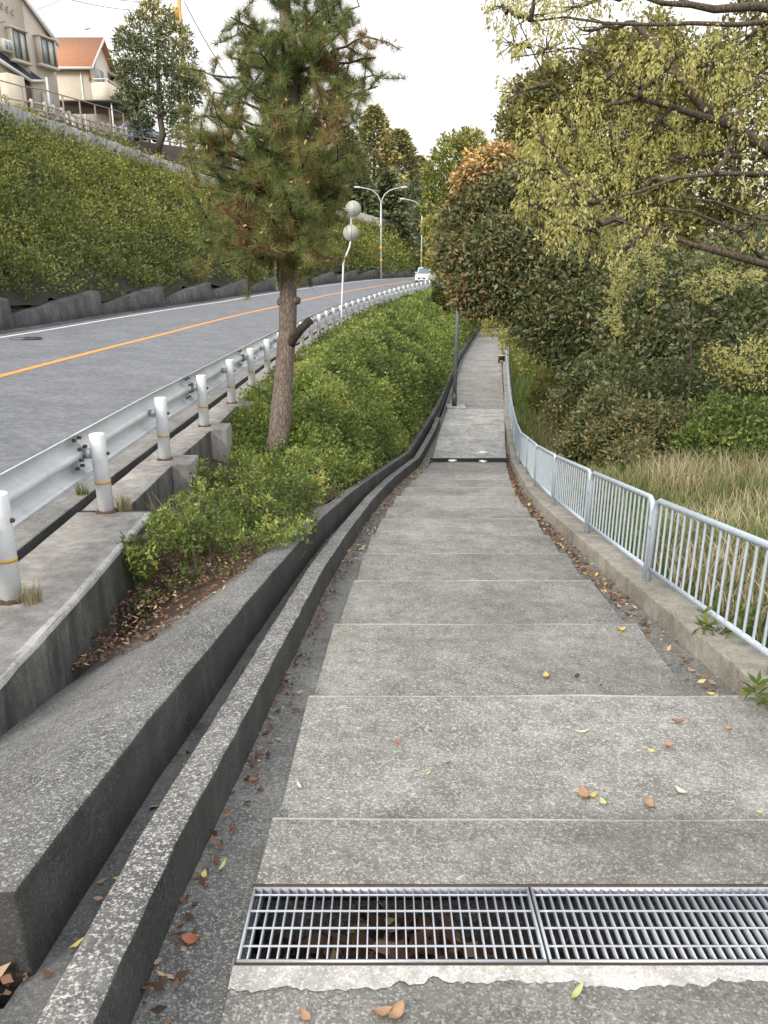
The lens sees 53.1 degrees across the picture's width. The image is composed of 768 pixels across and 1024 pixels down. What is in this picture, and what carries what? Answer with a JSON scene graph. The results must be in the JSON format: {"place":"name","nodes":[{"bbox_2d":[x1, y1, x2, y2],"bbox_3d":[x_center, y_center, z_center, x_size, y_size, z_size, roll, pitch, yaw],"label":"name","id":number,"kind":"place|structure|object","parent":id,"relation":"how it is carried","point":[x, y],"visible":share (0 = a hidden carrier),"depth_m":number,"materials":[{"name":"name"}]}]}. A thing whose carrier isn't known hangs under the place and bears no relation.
{"place":"outdoors","nodes":[
{"label":"outdoors","id":0,"kind":"place"},
{"bbox_2d":[0,277,443,528],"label":"road","id":1,"kind":"structure","parent":0,"point":[43,408],"depth_m":17.17,"materials":[{"name":"asphalt"}]},
{"bbox_2d":[9,337,41,339],"bbox_3d":[-9.393,-4.540,20.133,0.810,0.043,0.810,0,18,0],"label":"manhole cover","id":2,"kind":"object","parent":1,"relation":"on","point":[32,338],"visible":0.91,"depth_m":20.19,"materials":[{"name":"metal"}]},
{"bbox_2d":[0,277,405,333],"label":"gutter","id":3,"kind":"object","parent":1,"relation":"on","point":[52,324],"visible":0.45,"depth_m":29.85,"materials":[{"name":"concrete"}]},
{"bbox_2d":[0,281,409,376],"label":"line","id":4,"kind":"object","parent":1,"relation":"on","point":[33,367],"visible":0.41,"depth_m":19.49,"materials":[{"name":"orange paint"}]},
{"bbox_2d":[0,277,414,337],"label":"edge line","id":5,"kind":"object","parent":1,"relation":"on","point":[146,313],"visible":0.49,"depth_m":28.68,"materials":[{"name":"white paint"}]},
{"bbox_2d":[354,186,407,278],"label":"street lamp","id":6,"kind":"object","parent":1,"relation":"on","point":[380,224],"visible":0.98,"depth_m":75.50,"materials":[{"name":"metal"}]},
{"bbox_2d":[400,198,427,266],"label":"street lamp","id":7,"kind":"object","parent":1,"relation":"on","point":[420,231],"visible":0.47,"depth_m":91.02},
{"bbox_2d":[415,267,434,281],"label":"car","id":8,"kind":"object","parent":1,"relation":"on","point":[422,274],"visible":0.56,"depth_m":69.46,"materials":[{"name":"white paint"}]},
{"bbox_2d":[14,287,430,561],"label":"road edge strip","id":9,"kind":"object","parent":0,"point":[34,531],"visible":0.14,"depth_m":7.66,"materials":[{"name":"concrete"}]},
{"bbox_2d":[74,481,89,495],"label":"grass tuft","id":10,"kind":"object","parent":9,"relation":"on","point":[81,492],"visible":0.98,"depth_m":6.86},
{"bbox_2d":[0,332,476,1023],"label":"channel","id":11,"kind":"object","parent":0,"point":[28,998],"visible":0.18,"depth_m":2.38,"materials":[{"name":"concrete"}]},
{"bbox_2d":[37,539,329,1017],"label":"fallen leaves","id":12,"kind":"object","parent":11,"relation":"on","point":[101,880],"visible":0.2,"depth_m":2.34,"materials":[{"name":"brown plant"}]},
{"bbox_2d":[116,367,450,643],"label":"bank soil","id":13,"kind":"structure","parent":0,"point":[169,603],"depth_m":5.87,"materials":[{"name":"soil"}]},
{"bbox_2d":[0,542,277,829],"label":"concrete apron","id":14,"kind":"object","parent":13,"relation":"on","point":[39,743],"visible":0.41,"depth_m":3.37,"materials":[{"name":"concrete"}]},
{"bbox_2d":[145,489,206,539],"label":"bush","id":15,"kind":"object","parent":13,"relation":"on","point":[173,508],"visible":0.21,"depth_m":6.47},
{"bbox_2d":[116,498,256,619],"bbox_3d":[-1.447,0.325,5.631,0.939,0.855,1.021,16,24,41],"label":"azalea bush","id":16,"kind":"object","parent":13,"relation":"on","point":[180,532],"visible":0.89,"depth_m":5.56,"materials":[{"name":"green plant"}]},
{"bbox_2d":[152,473,253,568],"bbox_3d":[-1.606,0.054,6.700,0.881,0.737,0.911,-5,19,-14],"label":"azalea bush","id":17,"kind":"object","parent":13,"relation":"on","point":[189,494],"visible":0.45,"depth_m":6.61,"materials":[{"name":"green plant"}]},
{"bbox_2d":[72,467,334,669],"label":"fallen leaves","id":18,"kind":"object","parent":13,"relation":"on","point":[152,635],"visible":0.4,"depth_m":5.03,"materials":[{"name":"brown plant"}]},
{"bbox_2d":[183,458,272,530],"bbox_3d":[-1.584,-0.148,7.755,0.920,0.788,1.144,0,18,0],"label":"azalea bush","id":19,"kind":"object","parent":13,"relation":"on","point":[215,476],"visible":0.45,"depth_m":7.73,"materials":[{"name":"green plant"}]},
{"bbox_2d":[215,442,281,496],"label":"azalea bush","id":20,"kind":"object","parent":13,"relation":"on","point":[240,459],"visible":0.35,"depth_m":8.95,"materials":[{"name":"green plant"}]},
{"bbox_2d":[206,490,314,561],"bbox_3d":[-0.981,0.245,6.335,0.916,0.763,0.897,-11,21,-30],"label":"azalea bush","id":21,"kind":"object","parent":13,"relation":"on","point":[290,531],"visible":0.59,"depth_m":6.30,"materials":[{"name":"green plant"}]},
{"bbox_2d":[225,452,324,537],"bbox_3d":[-1.024,-0.083,7.258,0.981,0.840,1.028,-6,19,-17],"label":"azalea bush","id":22,"kind":"object","parent":13,"relation":"on","point":[301,482],"visible":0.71,"depth_m":7.19,"materials":[{"name":"green plant"}]},
{"bbox_2d":[239,443,345,517],"bbox_3d":[-0.975,-0.301,8.278,1.132,0.842,1.031,0,18,0],"label":"azalea bush","id":23,"kind":"object","parent":13,"relation":"on","point":[265,458],"visible":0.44,"depth_m":8.18,"materials":[{"name":"green plant"}]},
{"bbox_2d":[281,442,352,504],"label":"azalea bush","id":24,"kind":"object","parent":13,"relation":"on","point":[330,465],"visible":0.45,"depth_m":9.19,"materials":[{"name":"green plant"}]},
{"bbox_2d":[226,285,482,489],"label":"bank shrubs","id":25,"kind":"object","parent":13,"relation":"on","point":[369,384],"visible":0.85,"depth_m":16.22,"materials":[{"name":"green plant"}]},
{"bbox_2d":[169,0,411,454],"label":"pine tree","id":26,"kind":"object","parent":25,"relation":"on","point":[287,173],"visible":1,"depth_m":9.79,"materials":[{"name":"green plant"}]},
{"bbox_2d":[340,200,360,323],"bbox_3d":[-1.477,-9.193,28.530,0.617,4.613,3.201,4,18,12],"label":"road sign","id":27,"kind":"object","parent":25,"relation":"on","point":[351,233],"visible":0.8,"depth_m":29.15,"materials":[{"name":"metal"}]},
{"bbox_2d":[131,331,479,1023],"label":"side strip","id":28,"kind":"object","parent":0,"point":[198,993],"visible":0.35,"depth_m":2.58,"materials":[{"name":"concrete"}]},
{"bbox_2d":[181,934,199,943],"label":"fallen leaf","id":29,"kind":"object","parent":28,"relation":"on","point":[190,938],"visible":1,"depth_m":2.16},
{"bbox_2d":[36,417,439,1023],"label":"kerb","id":30,"kind":"structure","parent":28,"relation":"on","point":[105,978],"depth_m":2.43,"materials":[{"name":"concrete"}]},
{"bbox_2d":[142,552,356,1023],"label":"fallen leaves","id":31,"kind":"object","parent":28,"relation":"on","point":[157,986],"depth_m":2.53,"materials":[{"name":"plant"}]},
{"bbox_2d":[342,458,428,562],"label":"fallen leaves","id":32,"kind":"object","parent":28,"relation":"on","point":[391,502],"visible":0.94,"depth_m":10.65,"materials":[{"name":"brown plant"}]},
{"bbox_2d":[10,211,767,934],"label":"ground","id":33,"kind":"structure","parent":0,"point":[14,307],"depth_m":24.17,"materials":[{"name":"soil"}]},
{"bbox_2d":[0,80,126,145],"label":"pipe fence","id":34,"kind":"object","parent":33,"relation":"on","point":[21,86],"visible":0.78,"depth_m":46.89,"materials":[{"name":"metal"}]},
{"bbox_2d":[0,102,231,189],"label":"board fence","id":35,"kind":"object","parent":33,"relation":"on","point":[22,115],"visible":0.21,"depth_m":42.88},
{"bbox_2d":[41,115,230,175],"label":"terrace wall","id":36,"kind":"structure","parent":33,"relation":"on","point":[167,150],"depth_m":63.03,"materials":[{"name":"grey concrete"}]},
{"bbox_2d":[2,94,197,146],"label":"white fence","id":37,"kind":"object","parent":36,"relation":"on","point":[61,115],"visible":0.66,"depth_m":50.83,"materials":[{"name":"paint"}]},
{"bbox_2d":[0,93,435,306],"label":"slope hedge","id":38,"kind":"object","parent":33,"relation":"on","point":[75,219],"visible":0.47,"depth_m":36.05,"materials":[{"name":"green plant"}]},
{"bbox_2d":[0,269,436,330],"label":"retaining wall","id":39,"kind":"structure","parent":33,"relation":"on","point":[86,304],"depth_m":31.54,"materials":[{"name":"concrete"}]},
{"bbox_2d":[0,285,443,736],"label":"parapet wall","id":40,"kind":"structure","parent":33,"relation":"on","point":[75,564],"depth_m":5.09,"materials":[{"name":"concrete"}]},
{"bbox_2d":[5,579,43,605],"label":"grass tuft","id":41,"kind":"object","parent":40,"relation":"on","point":[32,597],"visible":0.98,"depth_m":4.45,"materials":[{"name":"plant"}]},
{"bbox_2d":[113,489,133,511],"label":"grass tuft","id":42,"kind":"object","parent":40,"relation":"on","point":[121,506],"visible":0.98,"depth_m":6.32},
{"bbox_2d":[0,279,442,605],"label":"guardrail","id":43,"kind":"object","parent":40,"relation":"on","point":[32,485],"visible":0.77,"depth_m":6.76,"materials":[{"name":"metal"}]},
{"bbox_2d":[0,326,482,1008],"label":"gutter wall","id":44,"kind":"structure","parent":33,"relation":"on","point":[62,830],"depth_m":2.69,"materials":[{"name":"concrete"}]},
{"bbox_2d":[310,127,375,202],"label":"conifer tree","id":45,"kind":"object","parent":33,"relation":"on","point":[352,137],"visible":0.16,"depth_m":102.79,"materials":[{"name":"green plant"}]},
{"bbox_2d":[339,171,399,249],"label":"conifer tree","id":46,"kind":"object","parent":33,"relation":"on","point":[362,197],"visible":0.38,"depth_m":94.47,"materials":[{"name":"green plant"}]},
{"bbox_2d":[338,207,411,230],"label":"concrete fence","id":47,"kind":"object","parent":33,"relation":"on","point":[363,216],"visible":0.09,"depth_m":90.32,"materials":[{"name":"white paint"}]},
{"bbox_2d":[356,103,418,216],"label":"conifer tree","id":48,"kind":"object","parent":33,"relation":"on","point":[387,145],"visible":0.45,"depth_m":109.40,"materials":[{"name":"green plant"}]},
{"bbox_2d":[365,169,428,251],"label":"conifer tree","id":49,"kind":"object","parent":33,"relation":"on","point":[387,180],"visible":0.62,"depth_m":98.26,"materials":[{"name":"green plant"}]},
{"bbox_2d":[371,127,436,214],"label":"conifer tree","id":50,"kind":"object","parent":33,"relation":"on","point":[403,139],"visible":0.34,"depth_m":117.48,"materials":[{"name":"green plant"}]},
{"bbox_2d":[391,183,431,227],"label":"conifer tree","id":51,"kind":"object","parent":33,"relation":"on","point":[415,194],"visible":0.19,"depth_m":106.40,"materials":[{"name":"green plant"}]},
{"bbox_2d":[405,154,434,218],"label":"conifer tree","id":52,"kind":"object","parent":33,"relation":"on","point":[423,158],"visible":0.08,"depth_m":127.50,"materials":[{"name":"green plant"}]},
{"bbox_2d":[429,274,461,310],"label":"broadleaf tree","id":53,"kind":"object","parent":33,"relation":"on","point":[435,297],"visible":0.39,"depth_m":49.80,"materials":[{"name":"green plant"}]},
{"bbox_2d":[416,125,488,225],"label":"broadleaf tree","id":54,"kind":"object","parent":33,"relation":"on","point":[453,145],"visible":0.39,"depth_m":69.09,"materials":[{"name":"green plant"}]},
{"bbox_2d":[419,204,495,282],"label":"broadleaf tree","id":55,"kind":"object","parent":33,"relation":"on","point":[431,220],"visible":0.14,"depth_m":61.63,"materials":[{"name":"green plant"}]},
{"bbox_2d":[401,144,570,257],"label":"broadleaf tree","id":56,"kind":"object","parent":33,"relation":"on","point":[412,219],"visible":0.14,"depth_m":94.32,"materials":[{"name":"green plant"}]},
{"bbox_2d":[220,462,767,1023],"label":"stairs","id":57,"kind":"structure","parent":33,"relation":"on","point":[452,656],"depth_m":3.14,"materials":[{"name":"concrete"}]},
{"bbox_2d":[250,925,258,958],"bbox_3d":[0.575,1.448,2.242,2.060,0.360,0.500,0,18,0],"label":"drain pit","id":58,"kind":"object","parent":57,"relation":"in","point":[256,942],"depth_m":2.43,"materials":[{"name":"concrete"}]},
{"bbox_2d":[253,901,532,958],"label":"fallen leaves","id":59,"kind":"object","parent":58,"relation":"in","point":[391,953],"visible":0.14,"depth_m":2.29,"materials":[{"name":"brown plant"}]},
{"bbox_2d":[562,944,718,958],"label":"fallen leaves","id":60,"kind":"object","parent":58,"relation":"in","point":[620,956],"visible":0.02,"depth_m":2.40,"materials":[{"name":"brown plant"}]},
{"bbox_2d":[372,1006,391,1015],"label":"fallen leaf","id":61,"kind":"object","parent":57,"relation":"on","point":[382,1011],"visible":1,"depth_m":1.90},
{"bbox_2d":[388,1000,403,1019],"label":"fallen leaf","id":62,"kind":"object","parent":57,"relation":"on","point":[396,1011],"visible":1,"depth_m":1.89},
{"bbox_2d":[228,966,767,992],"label":"mortar rim","id":63,"kind":"object","parent":57,"relation":"on","point":[251,979],"visible":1,"depth_m":2.00,"materials":[{"name":"concrete"}]},
{"bbox_2d":[234,884,767,965],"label":"grate seat","id":64,"kind":"object","parent":57,"relation":"on","point":[529,886],"visible":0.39,"depth_m":2.34,"materials":[{"name":"metal"}]},
{"bbox_2d":[236,887,546,962],"bbox_3d":[0.021,1.187,2.199,0.832,0.063,0.282,0,18,0],"label":"drain grate","id":65,"kind":"object","parent":64,"relation":"on","point":[475,893],"visible":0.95,"depth_m":2.20,"materials":[{"name":"metal"}]},
{"bbox_2d":[530,887,767,962],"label":"drain grate","id":66,"kind":"object","parent":64,"relation":"on","point":[753,895],"visible":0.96,"depth_m":2.21,"materials":[{"name":"metal"}]},
{"bbox_2d":[350,469,762,811],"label":"fallen leaves","id":67,"kind":"object","parent":57,"relation":"on","point":[650,750],"depth_m":3.08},
{"bbox_2d":[570,981,583,999],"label":"fallen leaf","id":68,"kind":"object","parent":57,"relation":"on","point":[576,992],"visible":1,"depth_m":1.95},
{"bbox_2d":[738,669,767,708],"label":"weed","id":69,"kind":"object","parent":57,"relation":"on","point":[746,692],"visible":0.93,"depth_m":3.65,"materials":[{"name":"green plant"}]},
{"bbox_2d":[480,311,556,381],"bbox_3d":[5.956,-6.751,30.762,2.571,3.225,5.371,-9,20,-25],"label":"shrub","id":70,"kind":"object","parent":33,"relation":"on","point":[506,342],"visible":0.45,"depth_m":31.26,"materials":[{"name":"green plant"}]},
{"bbox_2d":[426,133,664,397],"bbox_3d":[4.281,-5.838,19.054,4.280,7.076,6.949,-16,24,-40],"label":"evergreen tree","id":71,"kind":"object","parent":33,"relation":"on","point":[485,277],"visible":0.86,"depth_m":18.70,"materials":[{"name":"green plant"}]},
{"bbox_2d":[521,367,584,443],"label":"shrub","id":72,"kind":"object","parent":33,"relation":"on","point":[532,395],"visible":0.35,"depth_m":21.90,"materials":[{"name":"green plant"}]},
{"bbox_2d":[480,0,767,274],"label":"young leaf tree","id":73,"kind":"object","parent":33,"relation":"on","point":[709,114],"visible":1,"depth_m":8.88,"materials":[{"name":"green plant"}]},
{"bbox_2d":[536,378,714,474],"bbox_3d":[3.736,-1.622,13.537,2.034,1.623,4.884,-5,19,-16],"label":"shrub","id":74,"kind":"object","parent":33,"relation":"on","point":[616,430],"visible":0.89,"depth_m":12.30,"materials":[{"name":"green plant"}]},
{"bbox_2d":[490,0,763,303],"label":"evergreen tree","id":75,"kind":"object","parent":33,"relation":"on","point":[558,82],"visible":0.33,"depth_m":23.31,"materials":[{"name":"green plant"}]},
{"bbox_2d":[509,332,767,647],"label":"green grass","id":76,"kind":"structure","parent":33,"relation":"on","point":[521,391],"depth_m":8.83,"materials":[{"name":"plant"}]},
{"bbox_2d":[519,408,767,643],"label":"dry grass","id":77,"kind":"structure","parent":33,"relation":"on","point":[673,469],"depth_m":8.89,"materials":[{"name":"plant"}]},
{"bbox_2d":[552,345,767,441],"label":"shrub","id":78,"kind":"object","parent":33,"relation":"on","point":[679,384],"visible":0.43,"depth_m":13.23,"materials":[{"name":"green plant"}]},
{"bbox_2d":[578,236,760,410],"bbox_3d":[5.859,-3.868,16.282,4.037,3.989,4.087,0,18,0],"label":"evergreen tree","id":79,"kind":"object","parent":33,"relation":"on","point":[650,339],"visible":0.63,"depth_m":15.95,"materials":[{"name":"green plant"}]},
{"bbox_2d":[601,235,767,408],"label":"pale shrub","id":80,"kind":"object","parent":33,"relation":"on","point":[737,359],"visible":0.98,"depth_m":11.89,"materials":[{"name":"green plant"}]},
{"bbox_2d":[608,0,767,343],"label":"evergreen tree","id":81,"kind":"object","parent":33,"relation":"on","point":[720,212],"visible":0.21,"depth_m":26.21,"materials":[{"name":"green plant"}]},
{"bbox_2d":[663,384,767,467],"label":"shrub","id":82,"kind":"object","parent":33,"relation":"on","point":[742,431],"visible":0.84,"depth_m":11.03,"materials":[{"name":"green plant"}]},
{"bbox_2d":[672,193,767,405],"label":"evergreen tree","id":83,"kind":"object","parent":33,"relation":"on","point":[749,306],"visible":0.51,"depth_m":15.84,"materials":[{"name":"green plant"}]},
{"bbox_2d":[29,0,767,274],"label":"sky","id":84,"kind":"structure","parent":0,"point":[449,54],"materials":[{"name":"white"}]},
{"bbox_2d":[433,409,505,457],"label":"path","id":85,"kind":"structure","parent":0,"point":[467,433],"depth_m":20.41,"materials":[{"name":"concrete"}]},
{"bbox_2d":[430,458,506,462],"bbox_3d":[1.870,-1.140,17.063,1.720,0.040,0.340,0,18,0],"label":"drain grate","id":86,"kind":"object","parent":85,"relation":"on","point":[476,459],"visible":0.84,"depth_m":17.11,"materials":[{"name":"metal"}]},
{"bbox_2d":[450,327,503,408],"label":"path","id":87,"kind":"structure","parent":0,"point":[479,383],"depth_m":33.52,"materials":[{"name":"concrete"}]},
{"bbox_2d":[446,268,465,408],"bbox_3d":[2.380,-5.607,24.780,0.620,4.590,0.550,0,18,0],"label":"path lamp","id":88,"kind":"object","parent":87,"relation":"on","point":[454,405],"visible":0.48,"depth_m":25.08,"materials":[{"name":"metal"}]},
{"bbox_2d":[501,336,738,695],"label":"side strip","id":89,"kind":"object","parent":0,"point":[691,684],"visible":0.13,"depth_m":4.86,"materials":[{"name":"concrete"}]},
{"bbox_2d":[506,454,650,631],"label":"fallen leaves","id":90,"kind":"object","parent":89,"relation":"on","point":[518,488],"visible":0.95,"depth_m":7.96,"materials":[{"name":"brown plant"}]},
{"bbox_2d":[550,533,717,695],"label":"fallen leaves","id":91,"kind":"object","parent":89,"relation":"on","point":[689,669],"visible":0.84,"depth_m":4.62,"materials":[{"name":"brown plant"}]},
{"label":"terrace ground","id":92,"kind":"structure","parent":0,"visible":0},
{"bbox_2d":[0,0,60,119],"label":"house","id":93,"kind":"structure","parent":92,"relation":"on","point":[29,42],"depth_m":47.20,"materials":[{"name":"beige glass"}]},
{"bbox_2d":[5,25,31,66],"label":"window","id":94,"kind":"structure","parent":93,"relation":"in","point":[21,55],"depth_m":46.41,"materials":[{"name":"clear glass"}]},
{"bbox_2d":[24,80,31,112],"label":"door","id":95,"kind":"structure","parent":93,"relation":"in","point":[28,90],"depth_m":47.75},
{"bbox_2d":[33,33,59,71],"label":"window","id":96,"kind":"structure","parent":93,"relation":"in","point":[45,47],"depth_m":48.36,"materials":[{"name":"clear glass"}]},
{"bbox_2d":[41,92,53,111],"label":"window","id":97,"kind":"structure","parent":93,"relation":"in","point":[42,94],"depth_m":49.36,"materials":[{"name":"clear glass"}]},
{"bbox_2d":[56,37,126,135],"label":"house","id":98,"kind":"structure","parent":92,"relation":"on","point":[83,66],"depth_m":66.77,"materials":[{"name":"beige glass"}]},
{"bbox_2d":[94,67,104,81],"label":"window","id":99,"kind":"structure","parent":98,"relation":"in","point":[98,73],"depth_m":68.36,"materials":[{"name":"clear glass"}]},
{"bbox_2d":[59,100,131,131],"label":"carport","id":100,"kind":"object","parent":92,"relation":"on","point":[72,106],"visible":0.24,"depth_m":58.41,"materials":[{"name":"metal"}]},
{"bbox_2d":[107,71,148,141],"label":"house","id":101,"kind":"structure","parent":92,"relation":"on","point":[118,122],"depth_m":72.16,"materials":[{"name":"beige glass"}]},
{"bbox_2d":[122,123,157,141],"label":"parked car","id":102,"kind":"object","parent":92,"relation":"on","point":[152,136],"visible":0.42,"depth_m":62.38,"materials":[{"name":"grey paint"}]},
{"bbox_2d":[101,0,209,154],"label":"terrace tree","id":103,"kind":"object","parent":92,"relation":"on","point":[136,44],"visible":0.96,"depth_m":57.45,"materials":[{"name":"green plant"}]},
{"bbox_2d":[171,0,192,126],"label":"utility pole","id":104,"kind":"object","parent":92,"relation":"on","point":[178,11],"visible":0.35,"depth_m":73.00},
{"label":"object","id":105,"kind":"structure","parent":0,"visible":0},
{"bbox_2d":[503,332,767,694],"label":"railing kerb","id":106,"kind":"structure","parent":105,"relation":"on","point":[732,659],"depth_m":5.38,"materials":[{"name":"concrete"}]},
{"bbox_2d":[505,338,767,674],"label":"railing","id":107,"kind":"object","parent":106,"relation":"on","point":[540,464],"visible":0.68,"depth_m":5.78,"materials":[{"name":"metal"}]},
{"bbox_2d":[691,600,759,638],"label":"weed","id":108,"kind":"object","parent":106,"relation":"on","point":[742,608],"visible":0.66,"depth_m":4.44,"materials":[{"name":"green plant"}]},
{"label":"channel apron","id":109,"kind":"structure","parent":0,"visible":0},
{"bbox_2d":[0,962,53,995],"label":"fallen leaves","id":110,"kind":"object","parent":109,"relation":"on","point":[6,979],"visible":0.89,"depth_m":1.93,"materials":[{"name":"brown plant"}]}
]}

